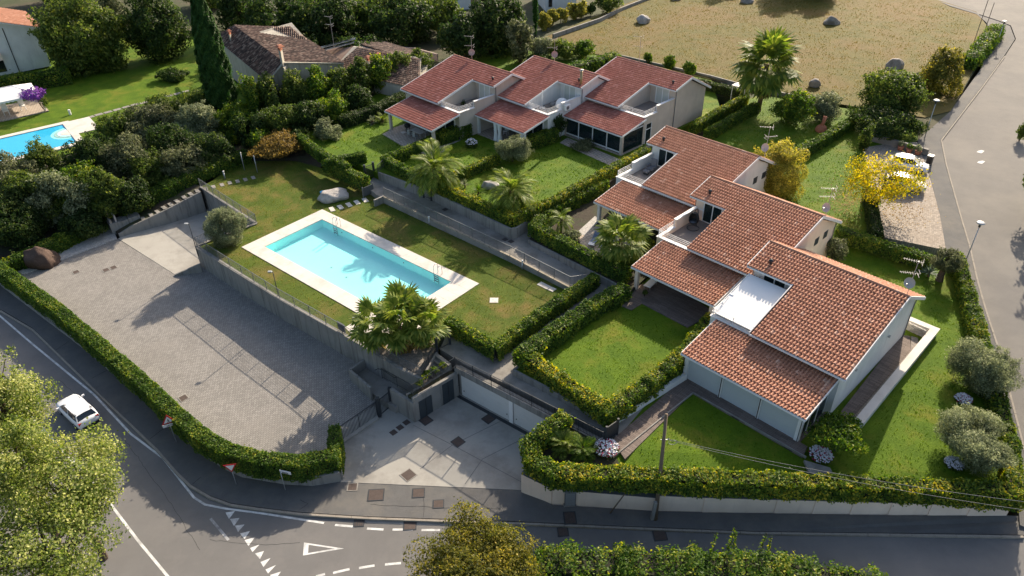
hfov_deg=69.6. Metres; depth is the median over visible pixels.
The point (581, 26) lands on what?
meadow wall
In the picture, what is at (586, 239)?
palm terrace
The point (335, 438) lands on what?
hedge
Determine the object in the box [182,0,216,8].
woodland tree
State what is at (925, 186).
car
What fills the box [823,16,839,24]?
boulder
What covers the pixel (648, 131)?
side door
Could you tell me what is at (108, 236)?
pebble bed
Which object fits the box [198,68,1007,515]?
ground
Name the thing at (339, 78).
bay shrub
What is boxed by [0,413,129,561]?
poplar tree
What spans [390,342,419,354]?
shrub
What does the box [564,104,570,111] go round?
air conditioner
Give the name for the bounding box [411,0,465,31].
woodland tree
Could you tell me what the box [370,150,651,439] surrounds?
walkway
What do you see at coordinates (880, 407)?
lawn grass
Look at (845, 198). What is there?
fallen leaves
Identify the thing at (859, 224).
back garden
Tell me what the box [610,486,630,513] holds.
guy strut
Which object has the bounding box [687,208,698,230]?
egg chair
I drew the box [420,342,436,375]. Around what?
railing
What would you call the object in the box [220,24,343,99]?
farmhouse
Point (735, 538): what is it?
tall shoot
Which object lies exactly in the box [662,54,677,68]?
round shrub
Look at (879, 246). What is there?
hedge
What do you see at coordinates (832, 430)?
bush
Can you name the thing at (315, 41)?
woodland tree
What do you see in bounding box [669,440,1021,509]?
overhead cable
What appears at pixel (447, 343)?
gate
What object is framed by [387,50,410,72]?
bay shrub
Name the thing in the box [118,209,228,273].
ramp
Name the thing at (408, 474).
manhole cover
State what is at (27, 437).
poplar tree
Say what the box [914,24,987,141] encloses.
meadow verge
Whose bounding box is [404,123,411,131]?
barbecue
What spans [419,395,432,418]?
cellar door
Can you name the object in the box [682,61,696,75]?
round shrub
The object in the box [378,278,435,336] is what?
palm tree
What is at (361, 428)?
gate apron
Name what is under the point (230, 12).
woodland tree
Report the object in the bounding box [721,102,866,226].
lawn grass
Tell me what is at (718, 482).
hedge
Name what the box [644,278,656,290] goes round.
table
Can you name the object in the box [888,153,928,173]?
car
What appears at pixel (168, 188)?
hedge
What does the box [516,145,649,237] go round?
garden wall
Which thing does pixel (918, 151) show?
plant pot
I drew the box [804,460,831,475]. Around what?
concrete pad
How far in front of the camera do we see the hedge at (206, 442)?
55.33 m
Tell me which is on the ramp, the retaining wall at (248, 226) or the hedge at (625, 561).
the retaining wall at (248, 226)
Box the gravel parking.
[865,142,945,254]
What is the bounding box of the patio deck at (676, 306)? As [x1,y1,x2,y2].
[622,281,708,327]
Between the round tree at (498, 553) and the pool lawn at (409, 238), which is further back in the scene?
the pool lawn at (409, 238)
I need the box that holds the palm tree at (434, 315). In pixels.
[400,294,450,351]
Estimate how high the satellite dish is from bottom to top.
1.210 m
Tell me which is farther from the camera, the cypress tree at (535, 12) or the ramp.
the cypress tree at (535, 12)
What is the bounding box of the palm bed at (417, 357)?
[376,343,435,374]
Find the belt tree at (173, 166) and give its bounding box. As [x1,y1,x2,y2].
[158,141,208,177]
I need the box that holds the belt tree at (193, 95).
[170,86,214,121]
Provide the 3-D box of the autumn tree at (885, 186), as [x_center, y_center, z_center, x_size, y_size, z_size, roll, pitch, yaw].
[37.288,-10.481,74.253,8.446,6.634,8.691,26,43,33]
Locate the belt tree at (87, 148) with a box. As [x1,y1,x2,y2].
[60,130,125,175]
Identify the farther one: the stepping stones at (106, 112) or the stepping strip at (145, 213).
the stepping stones at (106, 112)
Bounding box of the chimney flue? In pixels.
[579,69,583,84]
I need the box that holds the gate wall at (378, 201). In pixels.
[374,195,383,206]
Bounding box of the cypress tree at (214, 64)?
[190,0,238,113]
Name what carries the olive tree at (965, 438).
on the corner garden at (638, 456)
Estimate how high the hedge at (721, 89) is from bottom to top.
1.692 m
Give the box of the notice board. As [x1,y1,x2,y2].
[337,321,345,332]
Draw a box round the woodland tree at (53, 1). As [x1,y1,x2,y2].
[40,0,70,3]
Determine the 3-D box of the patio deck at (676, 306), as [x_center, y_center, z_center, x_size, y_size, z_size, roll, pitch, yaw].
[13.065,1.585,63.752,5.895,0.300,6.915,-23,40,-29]
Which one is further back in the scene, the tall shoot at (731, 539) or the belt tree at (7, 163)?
the belt tree at (7, 163)
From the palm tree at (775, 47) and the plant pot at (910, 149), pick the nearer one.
the plant pot at (910, 149)
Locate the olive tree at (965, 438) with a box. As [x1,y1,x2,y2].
[933,402,1018,476]
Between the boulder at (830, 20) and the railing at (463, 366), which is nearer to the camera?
the railing at (463, 366)
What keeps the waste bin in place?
on the lane pavement at (953, 231)
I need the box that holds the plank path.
[614,379,806,460]
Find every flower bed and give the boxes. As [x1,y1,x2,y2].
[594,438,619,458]
[808,444,833,465]
[943,455,964,471]
[953,392,972,405]
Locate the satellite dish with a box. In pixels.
[555,98,566,108]
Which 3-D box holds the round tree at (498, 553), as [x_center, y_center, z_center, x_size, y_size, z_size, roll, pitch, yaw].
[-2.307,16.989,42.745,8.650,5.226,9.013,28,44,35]
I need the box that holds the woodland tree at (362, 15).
[350,0,387,35]
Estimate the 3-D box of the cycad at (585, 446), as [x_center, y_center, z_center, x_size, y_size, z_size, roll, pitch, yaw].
[4.854,10.854,50.281,2.217,1.720,2.346,-1,35,0]
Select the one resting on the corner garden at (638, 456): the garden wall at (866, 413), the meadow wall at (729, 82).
the garden wall at (866, 413)
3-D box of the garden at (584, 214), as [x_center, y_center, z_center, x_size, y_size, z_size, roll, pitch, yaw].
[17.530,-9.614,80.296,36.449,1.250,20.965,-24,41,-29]
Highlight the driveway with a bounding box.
[340,390,532,489]
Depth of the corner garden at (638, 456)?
52.25 m
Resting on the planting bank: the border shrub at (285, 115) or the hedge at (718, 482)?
the border shrub at (285, 115)
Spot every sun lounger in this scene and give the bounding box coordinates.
[588,231,599,247]
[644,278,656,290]
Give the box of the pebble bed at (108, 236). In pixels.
[17,229,116,274]
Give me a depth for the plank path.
52.90 m
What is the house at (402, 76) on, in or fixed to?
on the ground at (431, 45)
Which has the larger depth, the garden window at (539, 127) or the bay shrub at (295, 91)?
the bay shrub at (295, 91)
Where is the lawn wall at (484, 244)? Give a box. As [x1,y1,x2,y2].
[383,196,569,287]
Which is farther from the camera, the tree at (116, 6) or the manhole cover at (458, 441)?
the tree at (116, 6)
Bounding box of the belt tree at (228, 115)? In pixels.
[213,99,250,144]
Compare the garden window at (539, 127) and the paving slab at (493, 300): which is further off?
the garden window at (539, 127)
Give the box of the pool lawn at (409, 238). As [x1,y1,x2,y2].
[200,161,563,354]
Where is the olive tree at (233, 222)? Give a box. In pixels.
[202,205,249,248]
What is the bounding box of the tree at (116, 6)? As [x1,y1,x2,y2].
[96,0,127,29]
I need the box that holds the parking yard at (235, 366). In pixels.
[8,239,374,454]
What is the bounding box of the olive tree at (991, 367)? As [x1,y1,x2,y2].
[944,335,1023,398]
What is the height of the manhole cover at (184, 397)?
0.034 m
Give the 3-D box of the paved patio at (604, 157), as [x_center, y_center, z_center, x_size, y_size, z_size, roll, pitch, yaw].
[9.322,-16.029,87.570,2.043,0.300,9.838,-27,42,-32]
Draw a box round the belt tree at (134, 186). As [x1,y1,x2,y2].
[108,175,156,216]
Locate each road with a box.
[0,313,524,575]
[525,524,1023,575]
[940,0,1023,440]
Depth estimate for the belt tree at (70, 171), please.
80.03 m
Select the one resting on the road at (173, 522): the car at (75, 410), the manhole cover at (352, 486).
the car at (75, 410)
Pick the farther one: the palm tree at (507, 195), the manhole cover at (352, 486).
the palm tree at (507, 195)
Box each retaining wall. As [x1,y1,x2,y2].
[118,192,205,236]
[195,246,421,392]
[197,223,256,245]
[199,186,257,225]
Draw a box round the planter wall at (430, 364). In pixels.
[422,351,437,383]
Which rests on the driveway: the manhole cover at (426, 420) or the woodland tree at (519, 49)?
the manhole cover at (426, 420)
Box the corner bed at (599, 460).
[540,428,618,490]
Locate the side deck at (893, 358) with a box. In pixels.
[841,335,910,416]
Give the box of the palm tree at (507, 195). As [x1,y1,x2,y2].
[485,168,537,211]
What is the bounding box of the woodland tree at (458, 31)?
[435,9,487,58]
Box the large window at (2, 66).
[0,60,6,72]
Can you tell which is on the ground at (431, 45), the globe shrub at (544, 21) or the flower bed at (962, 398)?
the globe shrub at (544, 21)
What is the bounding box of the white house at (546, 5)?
[538,0,575,11]
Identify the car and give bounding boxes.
[55,393,99,429]
[887,171,926,193]
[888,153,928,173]
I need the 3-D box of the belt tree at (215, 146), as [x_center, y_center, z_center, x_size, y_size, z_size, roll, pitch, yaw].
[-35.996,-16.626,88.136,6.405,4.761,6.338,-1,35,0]
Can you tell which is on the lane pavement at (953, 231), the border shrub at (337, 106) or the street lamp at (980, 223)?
the street lamp at (980, 223)
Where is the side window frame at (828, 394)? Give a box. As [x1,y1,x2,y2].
[805,394,828,430]
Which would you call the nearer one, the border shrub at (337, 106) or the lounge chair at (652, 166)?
the lounge chair at (652, 166)
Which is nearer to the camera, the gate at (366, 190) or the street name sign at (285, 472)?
the street name sign at (285, 472)
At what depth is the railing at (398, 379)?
56.89 m
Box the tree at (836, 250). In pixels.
[825,237,848,261]
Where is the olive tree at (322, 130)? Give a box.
[313,116,342,140]
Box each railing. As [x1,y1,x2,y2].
[194,232,206,245]
[194,236,420,376]
[198,178,256,224]
[381,368,411,392]
[383,187,587,284]
[411,358,453,393]
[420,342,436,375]
[454,357,603,439]
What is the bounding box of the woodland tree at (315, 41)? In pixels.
[301,29,320,45]
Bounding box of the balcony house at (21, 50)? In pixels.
[0,7,50,74]
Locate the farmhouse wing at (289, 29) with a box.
[260,23,306,39]
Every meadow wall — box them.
[552,0,646,37]
[619,55,790,97]
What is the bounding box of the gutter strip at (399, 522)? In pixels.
[365,520,524,527]
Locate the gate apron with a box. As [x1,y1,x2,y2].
[342,406,378,443]
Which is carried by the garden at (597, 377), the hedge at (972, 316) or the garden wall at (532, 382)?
the garden wall at (532, 382)
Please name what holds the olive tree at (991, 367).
on the corner garden at (638, 456)
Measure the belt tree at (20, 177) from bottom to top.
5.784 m
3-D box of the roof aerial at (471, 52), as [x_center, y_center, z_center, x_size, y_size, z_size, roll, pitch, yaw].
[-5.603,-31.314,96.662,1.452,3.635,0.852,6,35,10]
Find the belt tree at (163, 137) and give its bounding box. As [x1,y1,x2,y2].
[144,121,196,165]
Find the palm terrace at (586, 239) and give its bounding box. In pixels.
[578,224,639,254]
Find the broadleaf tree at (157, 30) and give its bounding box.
[115,0,192,64]
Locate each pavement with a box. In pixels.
[0,286,524,521]
[523,493,1023,535]
[918,0,1023,527]
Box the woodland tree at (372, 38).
[337,32,384,47]
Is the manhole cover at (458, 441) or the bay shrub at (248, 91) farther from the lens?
the bay shrub at (248, 91)
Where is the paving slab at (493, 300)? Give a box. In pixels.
[490,298,497,302]
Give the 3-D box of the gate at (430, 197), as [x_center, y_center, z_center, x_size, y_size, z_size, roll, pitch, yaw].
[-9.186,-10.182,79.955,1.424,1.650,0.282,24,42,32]
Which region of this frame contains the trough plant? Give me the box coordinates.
[431,366,439,373]
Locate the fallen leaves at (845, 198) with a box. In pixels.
[817,155,867,223]
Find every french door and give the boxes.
[479,84,489,97]
[563,85,575,99]
[655,87,669,103]
[657,149,674,166]
[701,203,722,223]
[763,275,785,288]
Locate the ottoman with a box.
[643,169,649,174]
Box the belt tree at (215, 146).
[189,131,236,170]
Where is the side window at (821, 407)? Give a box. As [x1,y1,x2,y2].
[801,395,827,433]
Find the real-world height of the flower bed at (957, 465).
0.669 m
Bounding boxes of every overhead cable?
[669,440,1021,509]
[670,439,1023,501]
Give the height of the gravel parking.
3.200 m
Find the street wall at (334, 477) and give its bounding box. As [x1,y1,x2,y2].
[0,283,340,485]
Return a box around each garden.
[308,51,718,227]
[517,277,721,398]
[528,131,703,292]
[615,245,1001,497]
[713,96,917,242]
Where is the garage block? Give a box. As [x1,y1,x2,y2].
[454,365,603,443]
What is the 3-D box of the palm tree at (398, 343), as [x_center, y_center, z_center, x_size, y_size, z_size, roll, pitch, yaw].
[-8.525,2.749,58.267,5.904,5.794,5.572,-1,35,0]
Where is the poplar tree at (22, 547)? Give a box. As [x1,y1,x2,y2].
[0,477,130,575]
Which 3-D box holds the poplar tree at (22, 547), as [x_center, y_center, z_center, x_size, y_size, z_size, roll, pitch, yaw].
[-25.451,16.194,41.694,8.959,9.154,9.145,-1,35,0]
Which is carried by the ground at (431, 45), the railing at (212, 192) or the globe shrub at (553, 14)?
the globe shrub at (553, 14)
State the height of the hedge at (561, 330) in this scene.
2.334 m
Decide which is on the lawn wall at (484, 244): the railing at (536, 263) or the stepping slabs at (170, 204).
the railing at (536, 263)
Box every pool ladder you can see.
[332,217,340,234]
[433,264,441,283]
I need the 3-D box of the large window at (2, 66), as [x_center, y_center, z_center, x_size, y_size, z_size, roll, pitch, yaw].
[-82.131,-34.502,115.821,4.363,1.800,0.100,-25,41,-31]
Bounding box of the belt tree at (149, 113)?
[117,101,179,148]
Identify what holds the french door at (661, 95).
in the villa at (629, 105)
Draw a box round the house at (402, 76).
[321,37,430,95]
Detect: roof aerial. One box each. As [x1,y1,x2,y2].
[464,36,474,55]
[547,38,557,60]
[760,125,777,157]
[819,186,837,213]
[904,258,923,293]
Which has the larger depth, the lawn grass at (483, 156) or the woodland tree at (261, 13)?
the woodland tree at (261, 13)
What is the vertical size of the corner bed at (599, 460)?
3.020 m
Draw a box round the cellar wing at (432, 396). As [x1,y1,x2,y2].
[390,370,458,421]
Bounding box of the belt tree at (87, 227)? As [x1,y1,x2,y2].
[57,204,112,238]
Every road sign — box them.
[162,415,176,441]
[223,464,236,484]
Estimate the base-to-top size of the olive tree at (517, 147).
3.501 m
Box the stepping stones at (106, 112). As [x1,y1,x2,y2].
[88,90,188,117]
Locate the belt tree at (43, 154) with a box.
[14,134,67,172]
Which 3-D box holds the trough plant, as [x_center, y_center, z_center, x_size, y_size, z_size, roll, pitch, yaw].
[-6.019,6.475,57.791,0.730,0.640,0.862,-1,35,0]
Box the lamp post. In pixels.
[184,223,198,255]
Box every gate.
[340,401,377,438]
[362,183,373,197]
[363,162,374,177]
[375,387,390,417]
[422,185,431,200]
[434,330,450,353]
[605,418,619,442]
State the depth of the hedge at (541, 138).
88.60 m
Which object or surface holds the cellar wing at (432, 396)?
on the driveway
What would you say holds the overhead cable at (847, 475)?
attached to the utility pole
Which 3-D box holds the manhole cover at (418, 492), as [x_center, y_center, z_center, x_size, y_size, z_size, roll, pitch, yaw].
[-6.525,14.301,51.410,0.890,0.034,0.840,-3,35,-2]
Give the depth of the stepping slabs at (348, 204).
80.58 m
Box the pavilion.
[0,83,48,121]
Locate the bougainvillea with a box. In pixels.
[18,86,48,110]
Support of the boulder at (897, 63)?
on the meadow
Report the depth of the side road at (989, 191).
81.55 m
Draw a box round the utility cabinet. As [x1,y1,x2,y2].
[564,491,576,506]
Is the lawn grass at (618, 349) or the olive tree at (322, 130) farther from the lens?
the olive tree at (322, 130)
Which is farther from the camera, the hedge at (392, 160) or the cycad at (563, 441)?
the hedge at (392, 160)
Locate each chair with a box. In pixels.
[0,104,9,114]
[17,100,26,110]
[646,158,657,172]
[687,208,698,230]
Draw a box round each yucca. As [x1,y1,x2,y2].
[459,179,468,187]
[472,183,485,193]
[919,264,939,277]
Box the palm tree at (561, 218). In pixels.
[547,208,573,233]
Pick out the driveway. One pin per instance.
(485, 455)
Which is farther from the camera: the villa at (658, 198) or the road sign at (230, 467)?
the villa at (658, 198)
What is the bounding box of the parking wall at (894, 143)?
[871,134,928,154]
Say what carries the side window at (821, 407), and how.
in the villa at (793, 343)
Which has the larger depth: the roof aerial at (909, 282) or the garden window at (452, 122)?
the garden window at (452, 122)
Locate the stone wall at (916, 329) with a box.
[906,322,926,336]
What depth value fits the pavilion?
103.36 m
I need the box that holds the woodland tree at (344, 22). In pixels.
[291,0,371,48]
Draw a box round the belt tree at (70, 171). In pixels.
[49,159,105,214]
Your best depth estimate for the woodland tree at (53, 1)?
145.70 m
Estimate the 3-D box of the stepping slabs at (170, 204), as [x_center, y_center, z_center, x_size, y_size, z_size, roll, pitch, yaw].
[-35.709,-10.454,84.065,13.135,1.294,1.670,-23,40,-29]
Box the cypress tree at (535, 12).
[532,0,538,36]
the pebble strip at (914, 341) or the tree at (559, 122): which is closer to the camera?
the pebble strip at (914, 341)
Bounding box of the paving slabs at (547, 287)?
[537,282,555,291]
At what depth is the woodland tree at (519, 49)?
112.88 m
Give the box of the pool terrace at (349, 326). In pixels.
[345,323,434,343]
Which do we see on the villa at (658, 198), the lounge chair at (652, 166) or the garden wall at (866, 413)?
the lounge chair at (652, 166)
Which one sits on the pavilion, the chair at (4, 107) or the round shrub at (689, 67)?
the chair at (4, 107)
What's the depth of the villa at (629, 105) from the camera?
90.60 m
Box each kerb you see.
[0,310,524,525]
[525,522,1023,538]
[941,56,1023,449]
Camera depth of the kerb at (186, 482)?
50.79 m
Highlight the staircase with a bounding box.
[429,352,451,379]
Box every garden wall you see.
[378,172,516,238]
[513,366,590,416]
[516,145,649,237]
[528,239,616,286]
[619,372,686,422]
[856,317,939,427]
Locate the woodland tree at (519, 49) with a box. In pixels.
[504,19,533,62]
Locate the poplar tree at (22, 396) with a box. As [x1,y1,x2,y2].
[0,344,62,464]
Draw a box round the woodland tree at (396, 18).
[365,0,435,46]
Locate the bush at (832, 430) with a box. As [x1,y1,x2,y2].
[803,411,869,455]
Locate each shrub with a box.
[232,108,268,150]
[236,71,264,117]
[245,125,273,150]
[246,127,302,158]
[255,71,287,114]
[257,103,298,131]
[279,125,311,146]
[280,68,311,107]
[288,100,329,132]
[305,64,331,103]
[314,88,349,125]
[326,64,353,97]
[340,83,374,111]
[345,56,373,96]
[368,53,391,93]
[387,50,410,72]
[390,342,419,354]
[408,47,434,69]
[523,52,551,60]
[530,36,553,55]
[538,11,552,30]
[547,8,559,26]
[548,38,578,59]
[555,7,568,23]
[564,229,581,240]
[566,2,581,19]
[569,137,596,151]
[574,38,595,57]
[577,0,587,17]
[586,2,595,15]
[593,0,623,12]
[643,52,652,63]
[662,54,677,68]
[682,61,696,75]
[769,87,817,124]
[812,89,844,123]
[856,123,875,150]
[1015,123,1023,140]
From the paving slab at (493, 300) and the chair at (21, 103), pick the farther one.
the chair at (21, 103)
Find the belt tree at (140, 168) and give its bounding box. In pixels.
[122,146,170,187]
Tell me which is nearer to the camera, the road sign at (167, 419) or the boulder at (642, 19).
the road sign at (167, 419)
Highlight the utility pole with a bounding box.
[650,413,675,520]
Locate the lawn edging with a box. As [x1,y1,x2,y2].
[612,392,806,458]
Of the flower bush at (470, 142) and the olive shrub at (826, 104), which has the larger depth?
the olive shrub at (826, 104)
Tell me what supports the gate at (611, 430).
on the walkway
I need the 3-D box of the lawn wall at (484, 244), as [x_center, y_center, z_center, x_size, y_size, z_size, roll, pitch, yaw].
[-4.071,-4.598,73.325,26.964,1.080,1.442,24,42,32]
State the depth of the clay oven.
91.80 m
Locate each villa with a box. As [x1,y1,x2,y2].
[384,54,525,148]
[475,55,609,142]
[563,56,711,155]
[593,125,778,232]
[631,175,841,313]
[680,240,925,441]
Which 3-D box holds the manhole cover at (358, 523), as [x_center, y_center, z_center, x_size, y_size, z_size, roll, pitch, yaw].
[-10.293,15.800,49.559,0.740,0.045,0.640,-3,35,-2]
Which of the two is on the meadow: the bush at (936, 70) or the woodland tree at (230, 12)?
the bush at (936, 70)
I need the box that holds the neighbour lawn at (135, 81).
[0,37,246,162]
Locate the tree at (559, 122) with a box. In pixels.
[553,113,567,139]
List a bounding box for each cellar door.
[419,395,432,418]
[442,379,454,404]
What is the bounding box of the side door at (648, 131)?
[645,123,650,142]
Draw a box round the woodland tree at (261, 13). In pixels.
[242,0,312,30]
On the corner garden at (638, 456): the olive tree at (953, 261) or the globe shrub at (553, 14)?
the olive tree at (953, 261)
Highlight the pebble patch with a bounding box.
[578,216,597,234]
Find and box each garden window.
[437,120,453,129]
[526,123,541,134]
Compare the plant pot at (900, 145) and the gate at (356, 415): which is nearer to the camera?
the gate at (356, 415)
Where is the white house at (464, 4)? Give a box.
[450,0,470,9]
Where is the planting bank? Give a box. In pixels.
[0,119,321,258]
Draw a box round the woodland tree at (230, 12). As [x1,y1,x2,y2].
[212,0,255,31]
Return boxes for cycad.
[366,115,377,125]
[375,112,388,123]
[423,338,437,347]
[549,427,579,459]
[568,434,598,463]
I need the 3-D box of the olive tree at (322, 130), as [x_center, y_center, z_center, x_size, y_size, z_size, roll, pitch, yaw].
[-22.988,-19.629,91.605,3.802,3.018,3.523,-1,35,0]
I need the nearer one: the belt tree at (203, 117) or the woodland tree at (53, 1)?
the belt tree at (203, 117)
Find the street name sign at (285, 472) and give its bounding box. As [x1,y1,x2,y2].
[279,470,290,489]
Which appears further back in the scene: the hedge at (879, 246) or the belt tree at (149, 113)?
the belt tree at (149, 113)
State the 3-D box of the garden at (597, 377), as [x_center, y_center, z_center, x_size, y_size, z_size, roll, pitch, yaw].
[14.264,3.054,62.254,12.308,0.950,28.335,27,43,34]
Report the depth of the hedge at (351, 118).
96.41 m
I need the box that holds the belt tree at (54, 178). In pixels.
[24,168,99,228]
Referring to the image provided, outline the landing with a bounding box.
[357,368,406,412]
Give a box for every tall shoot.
[711,532,717,551]
[726,527,734,550]
[733,530,737,551]
[757,533,766,552]
[766,538,771,558]
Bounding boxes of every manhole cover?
[178,394,188,401]
[347,482,357,490]
[353,519,364,526]
[367,488,384,500]
[389,429,397,434]
[400,468,416,481]
[402,419,410,424]
[403,521,416,530]
[412,488,424,497]
[418,415,433,425]
[433,499,443,508]
[451,436,465,447]
[481,414,495,423]
[557,527,568,536]
[563,511,576,524]
[652,531,667,540]
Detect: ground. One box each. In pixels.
[0,0,918,116]
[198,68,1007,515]
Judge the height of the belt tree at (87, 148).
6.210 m
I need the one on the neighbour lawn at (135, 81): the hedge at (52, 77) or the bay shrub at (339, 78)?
the hedge at (52, 77)
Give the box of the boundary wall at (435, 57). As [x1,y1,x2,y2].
[405,47,438,60]
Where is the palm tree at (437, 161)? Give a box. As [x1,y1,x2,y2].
[404,138,465,197]
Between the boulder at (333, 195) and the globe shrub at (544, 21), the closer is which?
the boulder at (333, 195)
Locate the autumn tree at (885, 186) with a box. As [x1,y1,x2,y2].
[840,151,932,209]
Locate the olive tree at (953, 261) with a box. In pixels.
[928,247,966,282]
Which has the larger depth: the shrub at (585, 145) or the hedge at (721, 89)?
the hedge at (721, 89)
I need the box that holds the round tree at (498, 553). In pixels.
[402,496,546,575]
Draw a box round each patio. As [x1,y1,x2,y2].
[383,128,443,154]
[560,138,619,164]
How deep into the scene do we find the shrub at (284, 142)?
88.10 m
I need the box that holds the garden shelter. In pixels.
[730,82,749,99]
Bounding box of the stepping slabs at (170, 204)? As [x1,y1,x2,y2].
[140,176,255,220]
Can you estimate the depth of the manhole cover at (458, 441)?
55.31 m
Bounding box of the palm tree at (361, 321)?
[345,294,400,355]
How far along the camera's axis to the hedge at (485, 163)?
82.92 m
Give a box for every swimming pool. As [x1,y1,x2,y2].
[0,117,95,160]
[242,209,478,330]
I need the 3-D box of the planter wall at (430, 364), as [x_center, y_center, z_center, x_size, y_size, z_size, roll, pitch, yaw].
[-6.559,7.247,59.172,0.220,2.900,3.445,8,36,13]
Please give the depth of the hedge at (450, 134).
90.04 m
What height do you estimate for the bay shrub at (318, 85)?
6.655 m
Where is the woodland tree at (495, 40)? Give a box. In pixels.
[468,0,526,58]
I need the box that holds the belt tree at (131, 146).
[93,131,160,180]
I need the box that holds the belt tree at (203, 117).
[170,99,222,145]
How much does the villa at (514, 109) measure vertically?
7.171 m
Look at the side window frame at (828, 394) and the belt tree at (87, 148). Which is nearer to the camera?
the side window frame at (828, 394)
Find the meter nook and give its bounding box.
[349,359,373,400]
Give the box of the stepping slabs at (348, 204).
[329,198,368,211]
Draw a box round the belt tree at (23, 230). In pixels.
[0,182,56,250]
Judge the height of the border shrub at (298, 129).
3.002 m
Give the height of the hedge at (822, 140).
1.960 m
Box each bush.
[154,66,190,82]
[465,138,477,147]
[753,138,809,201]
[803,411,869,455]
[845,102,932,139]
[855,67,935,112]
[919,43,966,97]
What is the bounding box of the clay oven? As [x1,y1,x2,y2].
[815,116,826,132]
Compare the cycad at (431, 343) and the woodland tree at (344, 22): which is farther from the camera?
the woodland tree at (344, 22)
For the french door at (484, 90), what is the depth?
93.26 m
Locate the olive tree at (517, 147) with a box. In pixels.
[494,133,534,161]
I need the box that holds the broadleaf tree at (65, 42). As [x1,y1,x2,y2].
[25,0,129,78]
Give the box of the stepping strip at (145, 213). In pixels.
[116,184,206,238]
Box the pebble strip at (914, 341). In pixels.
[855,336,917,416]
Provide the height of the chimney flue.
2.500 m
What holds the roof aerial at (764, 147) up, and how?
on the villa at (658, 198)
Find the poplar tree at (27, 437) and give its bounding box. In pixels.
[0,412,64,546]
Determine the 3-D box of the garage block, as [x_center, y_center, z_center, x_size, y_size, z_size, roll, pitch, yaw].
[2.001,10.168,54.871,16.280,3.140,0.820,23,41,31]
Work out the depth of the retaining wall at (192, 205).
82.39 m
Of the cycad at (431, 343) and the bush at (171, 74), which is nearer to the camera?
the cycad at (431, 343)
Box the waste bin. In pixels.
[926,154,934,164]
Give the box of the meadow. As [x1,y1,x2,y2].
[545,0,986,116]
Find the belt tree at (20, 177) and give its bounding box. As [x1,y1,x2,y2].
[0,169,68,226]
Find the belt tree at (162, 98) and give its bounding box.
[139,91,181,123]
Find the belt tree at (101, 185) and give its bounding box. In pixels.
[76,165,129,218]
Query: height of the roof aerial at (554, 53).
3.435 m
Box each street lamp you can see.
[925,99,939,136]
[966,221,985,258]
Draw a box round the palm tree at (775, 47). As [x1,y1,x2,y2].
[729,25,802,111]
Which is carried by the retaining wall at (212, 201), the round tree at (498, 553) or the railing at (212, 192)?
the railing at (212, 192)
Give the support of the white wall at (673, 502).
on the pavement at (536, 510)
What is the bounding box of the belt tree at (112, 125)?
[91,109,141,142]
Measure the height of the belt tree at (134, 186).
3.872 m
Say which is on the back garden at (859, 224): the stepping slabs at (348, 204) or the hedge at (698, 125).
the hedge at (698, 125)
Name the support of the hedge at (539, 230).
on the garden at (584, 214)
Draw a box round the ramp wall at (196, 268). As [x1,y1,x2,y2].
[174,263,202,275]
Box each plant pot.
[897,140,904,150]
[906,143,915,152]
[915,144,922,154]
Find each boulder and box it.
[23,246,60,269]
[317,187,348,203]
[481,181,498,189]
[636,14,650,23]
[741,0,753,3]
[808,78,820,87]
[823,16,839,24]
[885,58,903,69]
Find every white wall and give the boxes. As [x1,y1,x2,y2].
[521,471,655,510]
[658,493,1007,515]
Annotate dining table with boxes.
[410,128,425,139]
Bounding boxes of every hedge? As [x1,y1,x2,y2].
[0,63,73,89]
[0,215,111,270]
[0,260,343,483]
[116,148,251,216]
[296,132,351,176]
[321,159,370,190]
[324,150,367,171]
[326,423,345,473]
[335,91,405,128]
[379,126,449,187]
[432,144,650,227]
[432,152,500,184]
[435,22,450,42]
[436,123,472,145]
[442,272,601,361]
[511,281,631,370]
[514,347,619,427]
[517,408,1023,512]
[522,537,888,575]
[526,127,560,150]
[526,178,633,282]
[568,50,621,72]
[598,308,710,425]
[621,238,655,266]
[689,94,749,134]
[698,78,749,98]
[703,101,760,139]
[793,117,855,161]
[833,224,933,270]
[862,189,883,238]
[948,250,1023,512]
[960,23,1005,70]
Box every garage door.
[461,376,508,419]
[514,404,544,432]
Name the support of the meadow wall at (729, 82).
on the meadow
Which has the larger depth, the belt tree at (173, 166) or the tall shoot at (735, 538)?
the belt tree at (173, 166)
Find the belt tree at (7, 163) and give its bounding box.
[0,149,47,210]
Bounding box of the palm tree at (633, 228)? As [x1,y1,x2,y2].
[592,210,653,263]
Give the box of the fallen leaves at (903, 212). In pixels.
[880,187,945,232]
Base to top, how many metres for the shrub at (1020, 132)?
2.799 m
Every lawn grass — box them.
[324,116,615,206]
[549,304,693,393]
[627,247,996,478]
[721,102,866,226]
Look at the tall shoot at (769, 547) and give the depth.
44.65 m
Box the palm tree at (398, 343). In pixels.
[366,288,438,355]
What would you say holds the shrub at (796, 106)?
on the back garden at (859, 224)
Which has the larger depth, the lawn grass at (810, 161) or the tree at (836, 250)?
the lawn grass at (810, 161)

